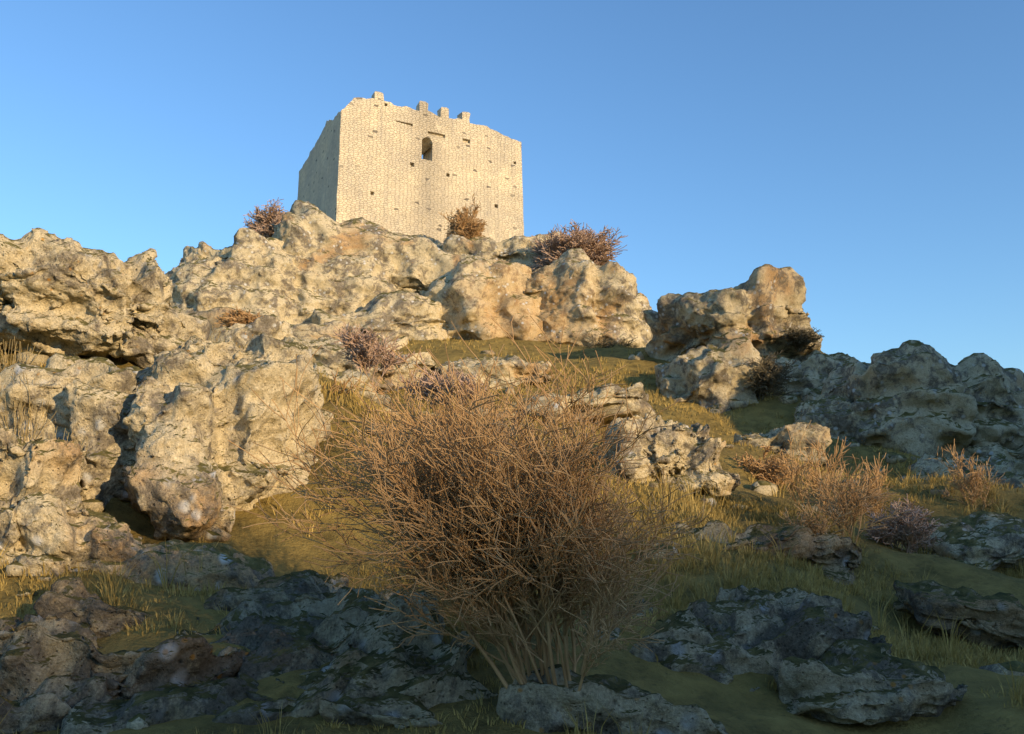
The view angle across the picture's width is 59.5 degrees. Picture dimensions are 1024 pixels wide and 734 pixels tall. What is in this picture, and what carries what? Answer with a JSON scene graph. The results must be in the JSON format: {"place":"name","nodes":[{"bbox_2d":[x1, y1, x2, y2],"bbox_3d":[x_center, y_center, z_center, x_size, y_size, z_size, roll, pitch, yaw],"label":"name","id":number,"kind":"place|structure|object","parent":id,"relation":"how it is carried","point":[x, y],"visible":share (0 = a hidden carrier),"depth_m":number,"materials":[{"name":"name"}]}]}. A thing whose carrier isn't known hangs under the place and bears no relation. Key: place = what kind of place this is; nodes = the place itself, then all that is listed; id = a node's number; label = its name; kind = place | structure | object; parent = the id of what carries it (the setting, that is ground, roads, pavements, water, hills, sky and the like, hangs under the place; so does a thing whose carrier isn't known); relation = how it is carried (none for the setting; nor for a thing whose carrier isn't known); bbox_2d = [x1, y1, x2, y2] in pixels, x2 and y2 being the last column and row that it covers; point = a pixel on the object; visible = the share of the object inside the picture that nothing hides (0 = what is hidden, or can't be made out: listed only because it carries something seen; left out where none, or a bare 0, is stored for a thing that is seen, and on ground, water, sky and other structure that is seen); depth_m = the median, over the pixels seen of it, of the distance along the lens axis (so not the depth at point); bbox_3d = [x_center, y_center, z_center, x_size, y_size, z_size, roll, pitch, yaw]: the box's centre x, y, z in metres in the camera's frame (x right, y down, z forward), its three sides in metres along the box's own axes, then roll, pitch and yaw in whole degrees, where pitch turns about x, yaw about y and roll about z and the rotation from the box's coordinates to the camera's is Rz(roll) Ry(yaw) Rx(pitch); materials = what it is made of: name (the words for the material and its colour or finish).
{"place":"outdoors","nodes":[
{"label":"outdoors","id":0,"kind":"place"},
{"bbox_2d":[442,231,559,267],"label":"rock","id":1,"kind":"object","parent":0,"point":[518,249],"visible":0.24,"depth_m":41.51,"materials":[{"name":"beige stone"}]},
{"bbox_2d":[0,337,1023,733],"bbox_3d":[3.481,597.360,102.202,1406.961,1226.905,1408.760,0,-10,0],"label":"ground","id":2,"kind":"structure","parent":0,"point":[736,707],"depth_m":8.60,"materials":[{"name":"green plant"}]},
{"bbox_2d":[0,336,45,371],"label":"dry grass clump","id":3,"kind":"object","parent":2,"relation":"on","point":[6,361],"visible":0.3,"depth_m":10.00,"materials":[{"name":"plant"}]},
{"bbox_2d":[0,373,64,441],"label":"dry grass clump","id":4,"kind":"object","parent":2,"relation":"on","point":[21,422],"visible":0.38,"depth_m":8.89,"materials":[{"name":"plant"}]},
{"bbox_2d":[0,426,86,552],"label":"rock","id":5,"kind":"object","parent":2,"relation":"on","point":[55,467],"visible":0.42,"depth_m":7.62,"materials":[{"name":"stone"}]},
{"bbox_2d":[0,674,111,733],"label":"rock","id":6,"kind":"object","parent":2,"relation":"on","point":[48,703],"visible":0.59,"depth_m":5.23,"materials":[{"name":"stone"}]},
{"bbox_2d":[31,425,87,451],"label":"dry grass clump","id":7,"kind":"object","parent":2,"relation":"on","point":[63,437],"visible":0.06,"depth_m":8.59,"materials":[{"name":"plant"}]},
{"bbox_2d":[0,353,150,442],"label":"rock","id":8,"kind":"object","parent":2,"relation":"on","point":[58,373],"visible":0.39,"depth_m":9.05,"materials":[{"name":"stone"}]},
{"bbox_2d":[0,492,155,576],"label":"rock","id":9,"kind":"object","parent":2,"relation":"on","point":[50,524],"visible":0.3,"depth_m":7.39,"materials":[{"name":"stone"}]},
{"bbox_2d":[0,228,172,368],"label":"rock","id":10,"kind":"object","parent":2,"relation":"on","point":[62,296],"visible":0.76,"depth_m":10.32,"materials":[{"name":"stone"}]},
{"bbox_2d":[33,576,199,638],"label":"rock","id":11,"kind":"object","parent":2,"relation":"on","point":[71,598],"visible":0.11,"depth_m":6.41,"materials":[{"name":"stone"}]},
{"bbox_2d":[0,614,246,701],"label":"rock","id":12,"kind":"object","parent":2,"relation":"on","point":[36,651],"visible":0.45,"depth_m":5.58,"materials":[{"name":"stone"}]},
{"bbox_2d":[74,539,275,590],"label":"rock","id":13,"kind":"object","parent":2,"relation":"on","point":[222,563],"visible":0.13,"depth_m":7.42,"materials":[{"name":"stone"}]},
{"bbox_2d":[153,308,209,353],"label":"rock","id":14,"kind":"object","parent":2,"relation":"on","point":[180,328],"visible":0.12,"depth_m":11.04,"materials":[{"name":"stone"}]},
{"bbox_2d":[50,348,329,541],"bbox_3d":[-3.584,1.022,9.483,3.118,2.529,2.966,0,-10,0],"label":"rock","id":15,"kind":"object","parent":2,"relation":"on","point":[167,457],"visible":0.5,"depth_m":8.76,"materials":[{"name":"beige stone"}]},
{"bbox_2d":[210,327,234,341],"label":"dry grass clump","id":16,"kind":"object","parent":2,"relation":"on","point":[217,334],"visible":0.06,"depth_m":14.00,"materials":[{"name":"plant"}]},
{"bbox_2d":[213,306,261,327],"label":"ledge shrub","id":17,"kind":"object","parent":2,"relation":"on","point":[238,316],"visible":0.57,"depth_m":29.79,"materials":[{"name":"brown plant"}]},
{"bbox_2d":[147,569,348,611],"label":"rock","id":18,"kind":"object","parent":2,"relation":"on","point":[292,587],"visible":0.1,"depth_m":7.03,"materials":[{"name":"stone"}]},
{"bbox_2d":[208,314,294,346],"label":"ledge rock","id":19,"kind":"object","parent":2,"relation":"on","point":[273,326],"visible":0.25,"depth_m":25.72,"materials":[{"name":"stone"}]},
{"bbox_2d":[182,333,332,467],"bbox_3d":[-3.047,0.708,10.438,1.868,2.248,1.877,4,-11,-20],"label":"rock","id":20,"kind":"object","parent":2,"relation":"on","point":[263,346],"visible":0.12,"depth_m":10.19,"materials":[{"name":"beige stone"}]},
{"bbox_2d":[60,586,475,733],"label":"rock","id":21,"kind":"object","parent":2,"relation":"on","point":[348,638],"visible":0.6,"depth_m":5.93,"materials":[{"name":"stone"}]},
{"bbox_2d":[165,227,397,324],"bbox_3d":[-10.335,-2.134,40.730,10.701,7.490,9.842,0,-10,0],"label":"summit rock","id":22,"kind":"object","parent":2,"relation":"on","point":[252,270],"visible":0.41,"depth_m":37.70,"materials":[{"name":"stone"}]},
{"bbox_2d":[243,197,287,237],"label":"shrub","id":23,"kind":"object","parent":22,"relation":"on","point":[262,223],"visible":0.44,"depth_m":44.16,"materials":[{"name":"brown plant"}]},
{"bbox_2d":[171,306,408,353],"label":"summit rock","id":24,"kind":"object","parent":2,"relation":"on","point":[309,331],"visible":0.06,"depth_m":33.26,"materials":[{"name":"stone"}]},
{"bbox_2d":[237,667,390,700],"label":"rock","id":25,"kind":"object","parent":2,"relation":"on","point":[370,682],"visible":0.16,"depth_m":5.49,"materials":[{"name":"stone"}]},
{"bbox_2d":[321,368,361,394],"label":"grass tuft","id":26,"kind":"object","parent":2,"relation":"on","point":[344,386],"visible":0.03,"depth_m":11.65,"materials":[{"name":"beige plant"}]},
{"bbox_2d":[282,337,401,393],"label":"ledge rock","id":27,"kind":"object","parent":2,"relation":"on","point":[328,353],"visible":0.34,"depth_m":25.75,"materials":[{"name":"stone"}]},
{"bbox_2d":[313,362,390,405],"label":"ledge rock","id":28,"kind":"object","parent":2,"relation":"on","point":[324,369],"visible":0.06,"depth_m":17.34,"materials":[{"name":"stone"}]},
{"bbox_2d":[289,571,416,601],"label":"rock","id":29,"kind":"object","parent":2,"relation":"on","point":[389,593],"depth_m":7.54,"materials":[{"name":"stone"}]},
{"bbox_2d":[333,322,414,385],"bbox_3d":[-3.115,-0.342,20.138,1.787,1.611,1.736,0,-10,0],"label":"ledge shrub","id":30,"kind":"object","parent":2,"relation":"on","point":[356,342],"visible":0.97,"depth_m":20.02,"materials":[{"name":"brown plant"}]},
{"bbox_2d":[312,290,452,340],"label":"summit rock","id":31,"kind":"object","parent":2,"relation":"on","point":[408,314],"visible":0.39,"depth_m":36.74,"materials":[{"name":"stone"}]},
{"bbox_2d":[271,200,532,295],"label":"summit rock","id":32,"kind":"object","parent":2,"relation":"on","point":[422,262],"visible":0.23,"depth_m":40.03,"materials":[{"name":"stone"}]},
{"bbox_2d":[438,193,489,241],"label":"bush","id":33,"kind":"object","parent":32,"relation":"on","point":[464,224],"visible":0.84,"depth_m":43.01,"materials":[{"name":"brown plant"}]},
{"bbox_2d":[318,673,497,728],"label":"rock","id":34,"kind":"object","parent":2,"relation":"on","point":[392,705],"visible":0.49,"depth_m":5.29,"materials":[{"name":"stone"}]},
{"bbox_2d":[297,91,523,242],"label":"castle tower","id":35,"kind":"structure","parent":2,"relation":"on","point":[365,160],"depth_m":48.25,"materials":[{"name":"beige stone"}]},
{"bbox_2d":[394,352,436,386],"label":"ledge rock","id":36,"kind":"object","parent":2,"relation":"on","point":[430,364],"visible":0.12,"depth_m":28.93,"materials":[{"name":"stone"}]},
{"bbox_2d":[394,351,490,409],"bbox_3d":[-1.264,0.409,16.118,1.770,1.395,1.480,0,-10,0],"label":"ledge shrub","id":37,"kind":"object","parent":2,"relation":"on","point":[427,382],"visible":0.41,"depth_m":15.94,"materials":[{"name":"brown plant"}]},
{"bbox_2d":[363,388,531,489],"bbox_3d":[-0.742,1.038,9.996,2.049,1.693,2.469,0,-10,0],"label":"rock","id":38,"kind":"object","parent":2,"relation":"on","point":[472,410],"visible":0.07,"depth_m":9.70,"materials":[{"name":"beige stone"}]},
{"bbox_2d":[227,315,713,731],"bbox_3d":[-0.218,0.930,5.530,2.794,2.638,2.536,0,-10,0],"label":"bush","id":39,"kind":"object","parent":2,"relation":"on","point":[490,532],"visible":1,"depth_m":5.11,"materials":[{"name":"brown plant"}]},
{"bbox_2d":[424,257,543,340],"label":"summit rock","id":40,"kind":"object","parent":2,"relation":"on","point":[473,296],"visible":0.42,"depth_m":37.40,"materials":[{"name":"stone"}]},
{"bbox_2d":[433,354,551,388],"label":"ledge rock","id":41,"kind":"object","parent":2,"relation":"on","point":[513,365],"visible":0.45,"depth_m":28.70,"materials":[{"name":"stone"}]},
{"bbox_2d":[0,336,1023,733],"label":"grass tufts","id":42,"kind":"object","parent":2,"relation":"on","point":[692,504],"visible":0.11,"depth_m":9.12,"materials":[{"name":"green plant"}]},
{"bbox_2d":[0,350,1023,733],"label":"scree stones","id":43,"kind":"object","parent":2,"relation":"on","point":[214,534],"visible":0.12,"depth_m":10.20,"materials":[{"name":"stone"}]},
{"bbox_2d":[530,219,627,270],"bbox_3d":[2.827,-5.172,40.998,4.929,3.028,5.084,0,-10,0],"label":"shrub","id":44,"kind":"object","parent":2,"relation":"on","point":[597,248],"visible":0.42,"depth_m":39.96,"materials":[{"name":"brown plant"}]},
{"bbox_2d":[514,382,655,425],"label":"ledge boulder","id":45,"kind":"object","parent":2,"relation":"on","point":[637,398],"visible":0.45,"depth_m":14.78,"materials":[{"name":"stone"}]},
{"bbox_2d":[524,248,651,347],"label":"summit rock","id":46,"kind":"object","parent":2,"relation":"on","point":[576,290],"visible":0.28,"depth_m":37.29,"materials":[{"name":"stone"}]},
{"bbox_2d":[571,327,637,347],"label":"scrub bush","id":47,"kind":"object","parent":2,"relation":"on","point":[606,343],"visible":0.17,"depth_m":35.53,"materials":[{"name":"brown plant"}]},
{"bbox_2d":[496,664,728,733],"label":"rock","id":48,"kind":"object","parent":2,"relation":"on","point":[531,699],"visible":0.91,"depth_m":5.18,"materials":[{"name":"stone"}]},
{"bbox_2d":[596,413,740,496],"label":"boulder","id":49,"kind":"object","parent":2,"relation":"on","point":[677,449],"visible":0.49,"depth_m":12.52,"materials":[{"name":"stone"}]},
{"bbox_2d":[654,337,762,413],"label":"rock","id":50,"kind":"object","parent":2,"relation":"on","point":[710,376],"visible":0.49,"depth_m":26.70,"materials":[{"name":"stone"}]},
{"bbox_2d":[643,264,822,361],"bbox_3d":[7.847,-1.174,31.978,5.953,4.058,5.256,4,-11,-21],"label":"rock outcrop","id":51,"kind":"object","parent":2,"relation":"on","point":[761,305],"depth_m":30.15,"materials":[{"name":"stone"}]},
{"bbox_2d":[582,585,891,691],"bbox_3d":[1.658,2.432,7.206,2.481,1.260,1.790,3,-10,-14],"label":"rock","id":52,"kind":"object","parent":2,"relation":"on","point":[741,630],"visible":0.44,"depth_m":6.88,"materials":[{"name":"stone"}]},
{"bbox_2d":[653,520,861,585],"bbox_3d":[2.433,2.424,10.501,3.331,1.243,2.039,0,-10,0],"label":"rock","id":53,"kind":"object","parent":2,"relation":"on","point":[835,555],"visible":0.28,"depth_m":9.93,"materials":[{"name":"stone"}]},
{"bbox_2d":[732,444,784,480],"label":"ledge shrub","id":54,"kind":"object","parent":2,"relation":"on","point":[750,466],"visible":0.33,"depth_m":15.77,"materials":[{"name":"brown plant"}]},
{"bbox_2d":[733,350,802,402],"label":"scrub bush","id":55,"kind":"object","parent":2,"relation":"on","point":[767,381],"visible":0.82,"depth_m":26.44,"materials":[{"name":"brown plant"}]},
{"bbox_2d":[748,449,808,488],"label":"shrub","id":56,"kind":"object","parent":2,"relation":"on","point":[779,477],"visible":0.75,"depth_m":15.59,"materials":[{"name":"brown plant"}]},
{"bbox_2d":[732,422,831,466],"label":"rock","id":57,"kind":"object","parent":2,"relation":"on","point":[778,438],"depth_m":20.96,"materials":[{"name":"stone"}]},
{"bbox_2d":[762,350,857,395],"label":"crag","id":58,"kind":"structure","parent":2,"relation":"on","point":[814,368],"depth_m":28.22,"materials":[{"name":"stone"}]},
{"bbox_2d":[778,321,823,351],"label":"scrub bush","id":59,"kind":"object","parent":58,"relation":"on","point":[799,337],"visible":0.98,"depth_m":29.75,"materials":[{"name":"brown plant"}]},
{"bbox_2d":[776,501,851,537],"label":"shrub","id":60,"kind":"object","parent":2,"relation":"on","point":[804,519],"visible":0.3,"depth_m":10.38,"materials":[{"name":"brown plant"}]},
{"bbox_2d":[776,420,859,518],"bbox_3d":[4.212,1.476,12.318,1.084,1.549,1.289,-4,-11,20],"label":"shrub","id":61,"kind":"object","parent":2,"relation":"on","point":[829,468],"visible":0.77,"depth_m":12.34,"materials":[{"name":"brown plant"}]},
{"bbox_2d":[800,501,840,519],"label":"rock","id":62,"kind":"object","parent":2,"relation":"on","point":[812,505],"depth_m":13.46,"materials":[{"name":"stone"}]},
{"bbox_2d":[794,395,877,446],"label":"rock","id":63,"kind":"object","parent":2,"relation":"on","point":[836,415],"visible":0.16,"depth_m":23.86,"materials":[{"name":"stone"}]},
{"bbox_2d":[800,454,909,543],"bbox_3d":[4.240,1.741,11.198,1.268,1.214,1.313,0,-10,0],"label":"shrub","id":64,"kind":"object","parent":2,"relation":"on","point":[844,502],"visible":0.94,"depth_m":11.13,"materials":[{"name":"brown plant"}]},
{"bbox_2d":[773,638,967,725],"bbox_3d":[2.536,2.380,6.475,1.415,0.775,1.062,0,-10,0],"label":"rock","id":65,"kind":"object","parent":2,"relation":"on","point":[854,681],"visible":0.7,"depth_m":6.16,"materials":[{"name":"stone"}]},
{"bbox_2d":[856,452,893,518],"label":"shrub","id":66,"kind":"object","parent":2,"relation":"on","point":[871,481],"visible":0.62,"depth_m":14.18,"materials":[{"name":"brown plant"}]},
{"bbox_2d":[863,493,942,553],"bbox_3d":[5.302,2.185,12.026,1.038,0.969,1.041,-10,-14,44],"label":"ledge shrub","id":67,"kind":"object","parent":2,"relation":"on","point":[910,530],"visible":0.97,"depth_m":11.88,"materials":[{"name":"brown plant"}]},
{"bbox_2d":[794,340,1023,456],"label":"crag","id":68,"kind":"structure","parent":2,"relation":"on","point":[922,398],"depth_m":23.54,"materials":[{"name":"stone"}]},
{"bbox_2d":[893,579,1023,648],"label":"rock","id":69,"kind":"object","parent":2,"relation":"on","point":[996,620],"visible":0.91,"depth_m":8.58,"materials":[{"name":"stone"}]},
{"bbox_2d":[908,453,1014,481],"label":"rock","id":70,"kind":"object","parent":2,"relation":"on","point":[1000,462],"visible":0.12,"depth_m":21.12,"materials":[{"name":"stone"}]},
{"bbox_2d":[924,439,1005,509],"bbox_3d":[7.476,1.833,14.692,0.984,1.311,1.057,5,-11,-26],"label":"shrub","id":71,"kind":"object","parent":2,"relation":"on","point":[974,489],"visible":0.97,"depth_m":14.60,"materials":[{"name":"brown plant"}]},
{"bbox_2d":[919,510,1023,569],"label":"rock","id":72,"kind":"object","parent":2,"relation":"on","point":[982,537],"depth_m":12.54,"materials":[{"name":"stone"}]},
{"bbox_2d":[947,469,1023,487],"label":"rock","id":73,"kind":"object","parent":2,"relation":"on","point":[1013,479],"visible":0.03,"depth_m":19.84,"materials":[{"name":"stone"}]},
{"bbox_2d":[960,441,1023,475],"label":"rock","id":74,"kind":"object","parent":2,"relation":"on","point":[987,448],"visible":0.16,"depth_m":23.10,"materials":[{"name":"stone"}]},
{"bbox_2d":[0,0,1023,372],"label":"sky","id":75,"kind":"structure","parent":0,"point":[872,151],"materials":[{"name":"blue"}]}
]}

